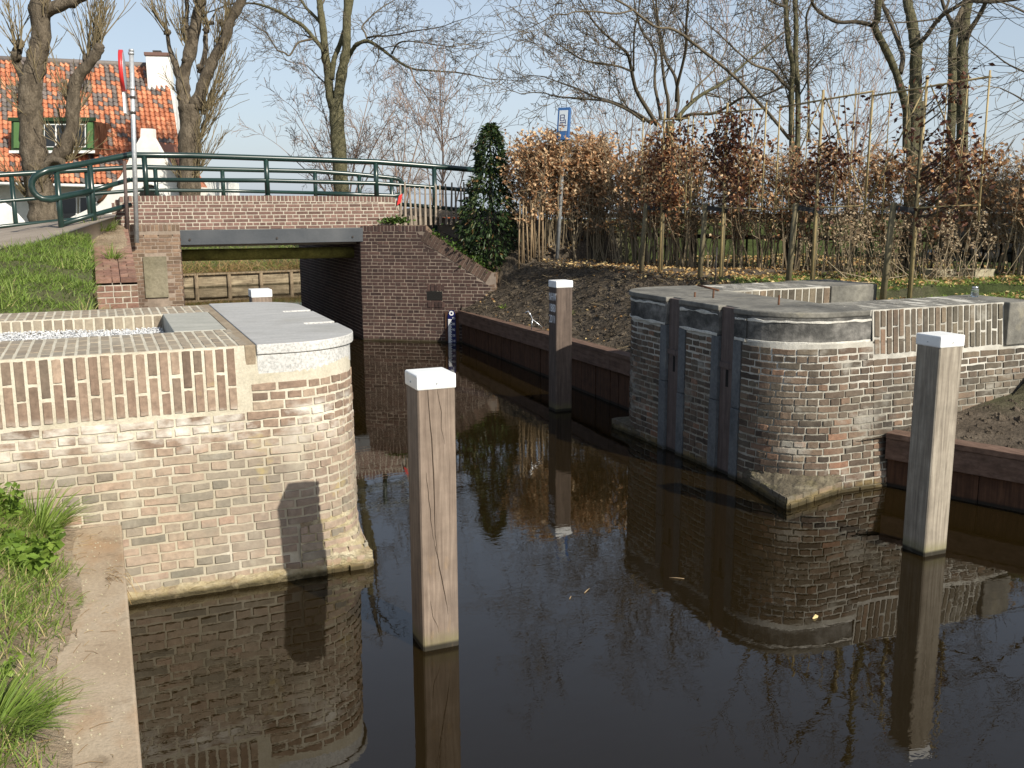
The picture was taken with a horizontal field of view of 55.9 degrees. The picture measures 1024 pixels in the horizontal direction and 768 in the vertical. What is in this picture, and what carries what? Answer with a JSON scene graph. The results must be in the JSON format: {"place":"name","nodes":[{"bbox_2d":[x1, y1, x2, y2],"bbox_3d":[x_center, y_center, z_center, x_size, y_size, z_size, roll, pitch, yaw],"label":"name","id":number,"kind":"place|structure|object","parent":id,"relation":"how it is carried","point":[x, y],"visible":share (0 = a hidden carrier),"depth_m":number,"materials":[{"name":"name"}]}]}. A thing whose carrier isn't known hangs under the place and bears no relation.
{"place":"outdoors","nodes":[
{"label":"outdoors","id":0,"kind":"place"},
{"bbox_2d":[0,235,102,767],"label":"bank","id":1,"kind":"structure","parent":0,"point":[59,745],"depth_m":4.59,"materials":[{"name":"green plant"}]},
{"bbox_2d":[0,481,24,518],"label":"nettle plant","id":2,"kind":"object","parent":1,"relation":"on","point":[12,503],"visible":0.95,"depth_m":5.37,"materials":[{"name":"green plant"}]},
{"bbox_2d":[0,652,24,678],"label":"nettle plant","id":3,"kind":"object","parent":1,"relation":"on","point":[11,660],"visible":0.83,"depth_m":3.95,"materials":[{"name":"green plant"}]},
{"bbox_2d":[0,524,65,574],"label":"nettle plant","id":4,"kind":"object","parent":1,"relation":"on","point":[38,553],"visible":0.77,"depth_m":4.97,"materials":[{"name":"green plant"}]},
{"bbox_2d":[0,648,99,749],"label":"grass tuft","id":5,"kind":"object","parent":1,"relation":"on","point":[42,712],"visible":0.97,"depth_m":3.58,"materials":[{"name":"green plant"}]},
{"bbox_2d":[0,228,101,313],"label":"grass","id":6,"kind":"structure","parent":1,"relation":"on","point":[75,255],"depth_m":11.11,"materials":[{"name":"green plant"}]},
{"bbox_2d":[5,472,99,536],"bbox_3d":[-2.731,0.697,5.637,0.732,0.370,0.718,-5,11,-23],"label":"grass tuft","id":7,"kind":"object","parent":1,"relation":"on","point":[62,517],"visible":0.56,"depth_m":5.70,"materials":[{"name":"green plant"}]},
{"bbox_2d":[57,587,90,608],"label":"grass tuft","id":8,"kind":"object","parent":1,"relation":"on","point":[81,597],"visible":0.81,"depth_m":4.86,"materials":[{"name":"green plant"}]},
{"bbox_2d":[64,295,117,310],"bbox_3d":[-3.880,-0.721,8.944,0.561,0.255,0.599,-5,11,-23],"label":"grass tuft","id":9,"kind":"object","parent":1,"relation":"on","point":[83,308],"visible":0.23,"depth_m":9.00,"materials":[{"name":"green plant"}]},
{"bbox_2d":[52,525,141,767],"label":"quay edge","id":10,"kind":"object","parent":1,"relation":"on","point":[106,743],"visible":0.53,"depth_m":4.20,"materials":[{"name":"beige concrete"}]},
{"bbox_2d":[3,533,130,767],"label":"grit","id":11,"kind":"object","parent":10,"relation":"on","point":[77,744],"visible":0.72,"depth_m":4.31,"materials":[{"name":"grey gravel"}]},
{"bbox_2d":[0,531,140,766],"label":"dead grass","id":12,"kind":"structure","parent":10,"relation":"on","point":[109,578],"depth_m":4.79,"materials":[{"name":"brown plant"}]},
{"bbox_2d":[0,302,373,605],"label":"lock pier","id":13,"kind":"structure","parent":1,"relation":"on","point":[203,449],"depth_m":6.31,"materials":[{"name":"brick"}]},
{"bbox_2d":[0,327,164,340],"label":"gravel","id":14,"kind":"structure","parent":0,"point":[14,336],"depth_m":7.67,"materials":[{"name":"white gravel"}]},
{"bbox_2d":[0,214,473,248],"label":"road","id":15,"kind":"structure","parent":0,"point":[24,234],"depth_m":15.45,"materials":[{"name":"grey asphalt"}]},
{"bbox_2d":[181,245,299,273],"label":"bank","id":16,"kind":"structure","parent":0,"point":[264,261],"depth_m":31.66,"materials":[{"name":"green plant"}]},
{"bbox_2d":[0,203,24,224],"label":"garden wall","id":17,"kind":"structure","parent":16,"relation":"on","point":[6,216],"depth_m":27.58,"materials":[{"name":"white paint"}]},
{"bbox_2d":[0,0,135,221],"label":"pollard willow","id":18,"kind":"object","parent":16,"relation":"on","point":[31,71],"visible":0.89,"depth_m":29.61,"materials":[{"name":"brown plant"}]},
{"bbox_2d":[0,50,239,221],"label":"house","id":19,"kind":"structure","parent":16,"relation":"on","point":[157,117],"depth_m":37.81,"materials":[{"name":"tile"}]},
{"bbox_2d":[62,197,77,217],"bbox_3d":[-17.157,-6.821,37.384,0.724,0.885,0.050,0,11,0],"label":"window","id":20,"kind":"structure","parent":19,"relation":"in","point":[70,206],"depth_m":37.36,"materials":[{"name":"black glass"}]},
{"bbox_2d":[79,196,97,212],"bbox_3d":[-16.404,-6.821,37.385,0.792,0.886,0.050,0,11,0],"label":"window","id":21,"kind":"structure","parent":19,"relation":"in","point":[82,200],"depth_m":37.33,"materials":[{"name":"black glass"}]},
{"bbox_2d":[141,0,250,195],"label":"pollard willow","id":22,"kind":"object","parent":16,"relation":"on","point":[191,110],"visible":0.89,"depth_m":32.55,"materials":[{"name":"brown plant"}]},
{"bbox_2d":[93,246,299,280],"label":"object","id":23,"kind":"object","parent":16,"relation":"on","point":[245,267],"visible":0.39,"depth_m":30.94,"materials":[{"name":"beige plant"}]},
{"bbox_2d":[183,269,300,287],"bbox_3d":[-7.610,-3.238,31.131,16.517,0.831,0.252,-6,12,-29],"label":"revetment","id":24,"kind":"object","parent":16,"relation":"on","point":[240,278],"visible":0.25,"depth_m":30.55,"materials":[{"name":"brown wood"}]},
{"bbox_2d":[343,58,454,211],"bbox_3d":[-4.642,-9.462,37.045,4.774,6.090,4.564,-5,11,-23],"label":"bare shrub","id":25,"kind":"object","parent":16,"relation":"on","point":[403,172],"visible":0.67,"depth_m":36.84,"materials":[{"name":"brown plant"}]},
{"bbox_2d":[181,0,530,191],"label":"bare tree","id":26,"kind":"object","parent":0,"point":[334,97],"visible":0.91,"depth_m":32.21,"materials":[{"name":"brown plant"}]},
{"bbox_2d":[0,0,1023,204],"label":"sky","id":27,"kind":"structure","parent":0,"point":[137,29],"materials":[{"name":"blue"}]},
{"bbox_2d":[93,203,1023,767],"bbox_3d":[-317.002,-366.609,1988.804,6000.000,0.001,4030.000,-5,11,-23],"label":"water","id":28,"kind":"structure","parent":0,"point":[725,649],"depth_m":5.79,"materials":[{"name":"black liquid"}]},
{"bbox_2d":[248,288,271,301],"bbox_3d":[-2.766,0.183,10.836,0.231,2.495,0.231,-5,11,-23],"label":"mooring post","id":29,"kind":"object","parent":28,"relation":"in","point":[259,294],"visible":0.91,"depth_m":10.53,"materials":[{"name":"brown wood"}]},
{"bbox_2d":[94,195,497,342],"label":"bridge","id":30,"kind":"structure","parent":28,"relation":"in","point":[399,282],"depth_m":17.52,"materials":[{"name":"brick"}]},
{"bbox_2d":[91,225,127,256],"bbox_3d":[-6.377,-2.244,15.282,0.585,0.538,1.600,-5,11,-23],"label":"soil patch","id":31,"kind":"object","parent":30,"relation":"on","point":[116,237],"visible":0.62,"depth_m":15.23,"materials":[{"name":"beige soil"}]},
{"bbox_2d":[79,215,126,231],"bbox_3d":[-6.616,-2.618,15.536,0.917,0.314,0.945,-5,11,-23],"label":"grass tuft","id":32,"kind":"object","parent":31,"relation":"on","point":[109,229],"visible":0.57,"depth_m":15.51,"materials":[{"name":"green plant"}]},
{"bbox_2d":[97,243,128,258],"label":"grass tuft","id":33,"kind":"object","parent":30,"relation":"on","point":[111,255],"visible":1,"depth_m":14.47,"materials":[{"name":"green plant"}]},
{"bbox_2d":[122,161,129,236],"bbox_3d":[-6.328,-3.007,15.826,0.085,1.271,0.060,-5,11,-23],"label":"steel post","id":34,"kind":"object","parent":30,"relation":"on","point":[125,195],"visible":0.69,"depth_m":15.80,"materials":[{"name":"metal"}]},
{"bbox_2d":[118,49,138,242],"bbox_3d":[-6.158,-3.848,15.711,0.230,3.068,0.640,-3,11,-17],"label":"traffic sign","id":35,"kind":"object","parent":30,"relation":"on","point":[122,71],"visible":1,"depth_m":15.59,"materials":[{"name":"metal"}]},
{"bbox_2d":[0,165,403,228],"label":"railing","id":36,"kind":"object","parent":30,"relation":"on","point":[156,190],"visible":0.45,"depth_m":20.43,"materials":[{"name":"green metal"}]},
{"bbox_2d":[28,152,495,230],"bbox_3d":[-4.053,-3.317,17.109,8.185,1.490,0.965,-6,12,-30],"label":"railing","id":37,"kind":"object","parent":30,"relation":"on","point":[58,197],"visible":0.81,"depth_m":16.61,"materials":[{"name":"green metal"}]},
{"bbox_2d":[181,247,354,260],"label":"beam","id":38,"kind":"structure","parent":30,"relation":"attached to","point":[260,253],"depth_m":17.64,"materials":[{"name":"brown wood"}]},
{"bbox_2d":[376,214,415,225],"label":"ivy","id":39,"kind":"object","parent":30,"relation":"on","point":[397,219],"visible":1,"depth_m":17.73,"materials":[{"name":"green plant"}]},
{"bbox_2d":[397,194,401,204],"bbox_3d":[-2.086,-3.418,17.900,0.108,0.217,0.029,-5,11,-23],"label":"red tag","id":40,"kind":"object","parent":30,"relation":"hanging from","point":[399,199],"visible":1,"depth_m":17.89,"materials":[{"name":"red plastic"}]},
{"bbox_2d":[445,310,458,342],"bbox_3d":[-1.099,-0.859,17.736,0.260,1.000,0.046,2,11,12],"label":"water gauge","id":41,"kind":"object","parent":30,"relation":"attached to","point":[451,326],"visible":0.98,"depth_m":17.69,"materials":[{"name":"blue plastic"}]},
{"bbox_2d":[422,226,500,272],"bbox_3d":[-0.968,-2.404,17.609,1.552,0.970,0.572,1,11,9],"label":"ivy","id":42,"kind":"object","parent":30,"relation":"attached to","point":[460,249],"visible":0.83,"depth_m":17.55,"materials":[{"name":"green plant"}]},
{"bbox_2d":[405,367,458,651],"bbox_3d":[-0.449,1.156,5.559,0.231,2.495,0.231,-5,11,-23],"label":"mooring post","id":43,"kind":"object","parent":28,"relation":"in","point":[432,468],"visible":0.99,"depth_m":5.38,"materials":[{"name":"brown wood"}]},
{"bbox_2d":[548,279,572,411],"bbox_3d":[0.592,-0.026,11.874,0.231,2.495,0.231,-5,11,-23],"label":"mooring post","id":44,"kind":"object","parent":28,"relation":"in","point":[560,344],"visible":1,"depth_m":11.71,"materials":[{"name":"brown wood"}]},
{"bbox_2d":[902,331,964,556],"bbox_3d":[3.009,0.873,6.991,0.231,2.495,0.231,-5,11,-23],"label":"mooring post","id":45,"kind":"object","parent":28,"relation":"in","point":[934,413],"visible":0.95,"depth_m":6.83,"materials":[{"name":"brown wood"}]},
{"bbox_2d":[399,208,1023,449],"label":"garden ground","id":46,"kind":"structure","parent":0,"point":[508,268],"depth_m":14.92,"materials":[{"name":"soil"}]},
{"bbox_2d":[232,40,435,192],"bbox_3d":[-6.308,-9.231,34.896,7.217,6.374,5.282,-1,11,-3],"label":"bare shrub","id":47,"kind":"object","parent":46,"relation":"on","point":[353,154],"visible":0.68,"depth_m":34.40,"materials":[{"name":"brown plant"}]},
{"bbox_2d":[398,182,475,224],"bbox_3d":[-1.368,-3.409,18.225,1.601,0.797,0.023,-4,11,-21],"label":"paling fence","id":48,"kind":"object","parent":46,"relation":"on","point":[425,215],"visible":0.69,"depth_m":18.17,"materials":[{"name":"wood"}]},
{"bbox_2d":[384,23,526,206],"bbox_3d":[-1.659,-7.802,29.004,4.441,5.815,2.128,2,11,10],"label":"birch tree","id":49,"kind":"object","parent":46,"relation":"on","point":[419,123],"visible":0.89,"depth_m":29.03,"materials":[{"name":"plant"}]},
{"bbox_2d":[441,122,525,268],"bbox_3d":[-0.369,-3.433,17.751,1.684,2.679,1.738,3,11,15],"label":"evergreen shrub","id":50,"kind":"object","parent":46,"relation":"on","point":[491,133],"visible":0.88,"depth_m":17.46,"materials":[{"name":"green plant"}]},
{"bbox_2d":[518,201,520,268],"bbox_3d":[0.129,-2.644,17.249,0.044,1.220,0.055,-10,14,-41],"label":"stake","id":51,"kind":"object","parent":46,"relation":"on","point":[519,237],"visible":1,"depth_m":17.25,"materials":[{"name":"brown wood"}]},
{"bbox_2d":[521,234,522,262],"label":"stake","id":52,"kind":"object","parent":46,"relation":"on","point":[521,250],"visible":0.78,"depth_m":17.35,"materials":[{"name":"brown wood"}]},
{"bbox_2d":[522,201,524,263],"bbox_3d":[0.199,-2.687,17.275,0.049,1.166,0.085,3,11,16],"label":"stake","id":53,"kind":"object","parent":46,"relation":"on","point":[523,230],"visible":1,"depth_m":17.26,"materials":[{"name":"brown wood"}]},
{"bbox_2d":[525,207,528,262],"bbox_3d":[0.273,-2.643,17.255,0.078,1.038,0.035,-5,11,-23],"label":"stake","id":54,"kind":"object","parent":46,"relation":"on","point":[527,236],"visible":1,"depth_m":17.25,"materials":[{"name":"brown wood"}]},
{"bbox_2d":[530,203,532,261],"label":"stake","id":55,"kind":"object","parent":46,"relation":"on","point":[531,234],"visible":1,"depth_m":17.26,"materials":[{"name":"brown wood"}]},
{"bbox_2d":[530,200,533,258],"bbox_3d":[0.360,-2.761,17.281,0.098,1.030,0.048,-10,14,-41],"label":"stake","id":56,"kind":"object","parent":46,"relation":"on","point":[532,233],"visible":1,"depth_m":17.31,"materials":[{"name":"brown wood"}]},
{"bbox_2d":[525,311,542,329],"bbox_3d":[0.286,-0.838,12.661,0.239,0.251,0.016,0,11,0],"label":"wire hook","id":57,"kind":"object","parent":46,"relation":"on","point":[533,320],"visible":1,"depth_m":12.66,"materials":[{"name":"silver metal"}]},
{"bbox_2d":[534,190,535,257],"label":"stake","id":58,"kind":"object","parent":46,"relation":"on","point":[534,230],"visible":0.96,"depth_m":17.29,"materials":[{"name":"brown wood"}]},
{"bbox_2d":[538,215,539,261],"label":"stake","id":59,"kind":"object","parent":46,"relation":"on","point":[539,238],"visible":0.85,"depth_m":17.26,"materials":[{"name":"brown wood"}]},
{"bbox_2d":[541,206,543,260],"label":"stake","id":60,"kind":"object","parent":46,"relation":"on","point":[542,246],"visible":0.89,"depth_m":17.29,"materials":[{"name":"brown wood"}]},
{"bbox_2d":[458,310,630,409],"bbox_3d":[0.430,-0.098,14.434,0.185,1.500,7.222,-4,11,-21],"label":"revetment","id":61,"kind":"object","parent":46,"relation":"on","point":[602,372],"visible":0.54,"depth_m":14.12,"materials":[{"name":"brown wood"}]},
{"bbox_2d":[555,107,570,259],"bbox_3d":[0.913,-3.529,17.228,0.233,2.718,0.302,4,11,21],"label":"sign post","id":62,"kind":"object","parent":46,"relation":"on","point":[564,115],"visible":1,"depth_m":17.04,"materials":[{"name":"metal"}]},
{"bbox_2d":[496,122,641,260],"bbox_3d":[1.051,-3.466,17.611,2.660,2.494,1.882,-5,11,-23],"label":"beech hedge","id":63,"kind":"object","parent":46,"relation":"on","point":[542,165],"visible":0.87,"depth_m":17.33,"materials":[{"name":"brown plant"}]},
{"bbox_2d":[466,235,755,351],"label":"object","id":64,"kind":"object","parent":46,"relation":"on","point":[564,265],"visible":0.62,"depth_m":14.82,"materials":[{"name":"brown soil"}]},
{"bbox_2d":[524,1,735,211],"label":"bare tree","id":65,"kind":"object","parent":46,"relation":"on","point":[629,130],"visible":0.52,"depth_m":36.18,"materials":[{"name":"brown plant"}]},
{"bbox_2d":[436,0,858,213],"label":"bare tree","id":66,"kind":"object","parent":46,"relation":"on","point":[793,81],"visible":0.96,"depth_m":20.45,"materials":[{"name":"brown plant"}]},
{"bbox_2d":[639,203,665,270],"bbox_3d":[2.168,-2.228,14.921,0.403,1.110,0.080,1,11,7],"label":"tree stake","id":67,"kind":"object","parent":46,"relation":"on","point":[646,208],"visible":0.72,"depth_m":14.89,"materials":[{"name":"brown wood"}]},
{"bbox_2d":[630,100,698,271],"bbox_3d":[2.299,-2.954,14.734,0.495,2.590,1.780,-6,12,-28],"label":"espalier beech","id":68,"kind":"object","parent":46,"relation":"on","point":[662,198],"visible":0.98,"depth_m":14.64,"materials":[{"name":"brown plant"}]},
{"bbox_2d":[458,0,895,211],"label":"bare tree","id":69,"kind":"object","parent":46,"relation":"on","point":[686,8],"visible":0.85,"depth_m":24.98,"materials":[{"name":"brown plant"}]},
{"bbox_2d":[697,203,727,277],"bbox_3d":[2.847,-1.997,13.719,0.403,1.129,0.080,1,11,7],"label":"tree stake","id":70,"kind":"object","parent":46,"relation":"on","point":[706,207],"visible":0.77,"depth_m":13.69,"materials":[{"name":"brown wood"}]},
{"bbox_2d":[714,247,717,284],"bbox_3d":[2.606,-1.472,12.343,0.026,0.550,0.020,-5,11,-23],"label":"thin rod","id":71,"kind":"object","parent":46,"relation":"on","point":[715,266],"visible":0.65,"depth_m":12.33,"materials":[{"name":"metal"}]},
{"bbox_2d":[672,98,784,276],"bbox_3d":[2.950,-2.659,13.504,0.661,2.536,2.112,-5,11,-23],"label":"espalier beech","id":72,"kind":"object","parent":46,"relation":"on","point":[726,146],"visible":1,"depth_m":13.37,"materials":[{"name":"brown plant"}]},
{"bbox_2d":[650,0,815,211],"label":"bare tree","id":73,"kind":"object","parent":46,"relation":"on","point":[726,76],"visible":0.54,"depth_m":34.51,"materials":[{"name":"brown plant"}]},
{"bbox_2d":[480,210,1023,341],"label":"leaf litter","id":74,"kind":"object","parent":46,"relation":"on","point":[707,269],"visible":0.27,"depth_m":14.81,"materials":[{"name":"brown plant"}]},
{"bbox_2d":[565,211,1022,271],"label":"picket fence","id":75,"kind":"object","parent":46,"relation":"on","point":[899,250],"visible":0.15,"depth_m":15.76,"materials":[{"name":"brown wood"}]},
{"bbox_2d":[575,132,1023,275],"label":"beech hedge","id":76,"kind":"object","parent":46,"relation":"on","point":[628,180],"visible":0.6,"depth_m":15.15,"materials":[{"name":"brown plant"}]},
{"bbox_2d":[785,203,821,280],"bbox_3d":[3.685,-1.728,12.229,0.403,1.120,0.080,1,11,7],"label":"tree stake","id":77,"kind":"object","parent":46,"relation":"on","point":[797,207],"visible":0.77,"depth_m":12.19,"materials":[{"name":"brown wood"}]},
{"bbox_2d":[612,279,1023,508],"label":"lock pier","id":78,"kind":"structure","parent":46,"relation":"on","point":[786,394],"depth_m":8.70,"materials":[{"name":"brick"}]},
{"bbox_2d":[697,284,718,290],"bbox_3d":[2.114,-1.039,10.403,0.024,0.059,0.294,-9,13,-38],"label":"iron bar","id":79,"kind":"object","parent":78,"relation":"on","point":[707,287],"visible":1,"depth_m":10.40,"materials":[{"name":"brown metal"}]},
{"bbox_2d":[769,89,883,279],"bbox_3d":[3.851,-2.382,11.976,0.497,2.465,1.809,-5,11,-23],"label":"espalier beech","id":80,"kind":"object","parent":46,"relation":"on","point":[815,193],"visible":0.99,"depth_m":11.96,"materials":[{"name":"brown plant"}]},
{"bbox_2d":[731,0,958,213],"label":"bare tree","id":81,"kind":"object","parent":46,"relation":"on","point":[857,132],"visible":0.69,"depth_m":32.88,"materials":[{"name":"brown plant"}]},
{"bbox_2d":[675,264,1023,299],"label":"grass","id":82,"kind":"structure","parent":46,"relation":"on","point":[939,284],"depth_m":12.96,"materials":[{"name":"green plant"}]},
{"bbox_2d":[760,0,1023,258],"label":"bare tree","id":83,"kind":"object","parent":46,"relation":"on","point":[911,18],"visible":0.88,"depth_m":17.06,"materials":[{"name":"brown plant"}]},
{"bbox_2d":[879,202,921,299],"bbox_3d":[4.408,-1.455,10.954,0.403,1.195,0.080,1,11,7],"label":"tree stake","id":84,"kind":"object","parent":46,"relation":"on","point":[894,207],"visible":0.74,"depth_m":10.92,"materials":[{"name":"brown wood"}]},
{"bbox_2d":[799,200,1023,282],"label":"hedge","id":85,"kind":"object","parent":46,"relation":"on","point":[943,230],"visible":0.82,"depth_m":13.32,"materials":[{"name":"brown plant"}]},
{"bbox_2d":[862,57,998,297],"bbox_3d":[4.580,-2.176,10.694,0.603,2.692,1.684,-5,11,-23],"label":"espalier beech","id":86,"kind":"object","parent":46,"relation":"on","point":[920,179],"visible":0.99,"depth_m":10.54,"materials":[{"name":"brown plant"}]},
{"bbox_2d":[853,0,1023,168],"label":"bare tree","id":87,"kind":"object","parent":46,"relation":"on","point":[968,73],"visible":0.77,"depth_m":14.56,"materials":[{"name":"brown plant"}]},
{"bbox_2d":[923,268,956,277],"bbox_3d":[6.087,-1.575,13.745,0.379,0.179,0.269,-5,11,-23],"label":"stone trough","id":88,"kind":"object","parent":46,"relation":"on","point":[927,272],"visible":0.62,"depth_m":13.66,"materials":[{"name":"beige stone"}]},
{"bbox_2d":[885,429,1023,512],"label":"revetment","id":89,"kind":"object","parent":46,"relation":"on","point":[988,475],"visible":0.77,"depth_m":8.07,"materials":[{"name":"brown wood"}]},
{"bbox_2d":[920,180,1023,262],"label":"hedge","id":90,"kind":"object","parent":46,"relation":"on","point":[1009,253],"visible":0.09,"depth_m":17.18,"materials":[{"name":"plant"}]},
{"bbox_2d":[960,268,994,278],"bbox_3d":[6.532,-1.552,13.529,0.388,0.176,0.269,-5,11,-23],"label":"stone trough","id":91,"kind":"object","parent":46,"relation":"on","point":[990,272],"visible":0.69,"depth_m":13.44,"materials":[{"name":"beige stone"}]},
{"bbox_2d":[940,0,1021,179],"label":"bare tree","id":92,"kind":"object","parent":46,"relation":"on","point":[956,77],"visible":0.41,"depth_m":18.27,"materials":[{"name":"brown plant"}]},
{"bbox_2d":[970,138,1023,276],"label":"beech hedge","id":93,"kind":"object","parent":46,"relation":"on","point":[1016,209],"visible":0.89,"depth_m":13.50,"materials":[{"name":"brown plant"}]},
{"bbox_2d":[970,286,978,296],"bbox_3d":[4.579,-0.912,9.548,0.072,0.105,0.072,-5,11,-23],"label":"plastic jar","id":94,"kind":"object","parent":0,"point":[974,291],"visible":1,"depth_m":9.52,"materials":[{"name":"plastic"}]}
]}

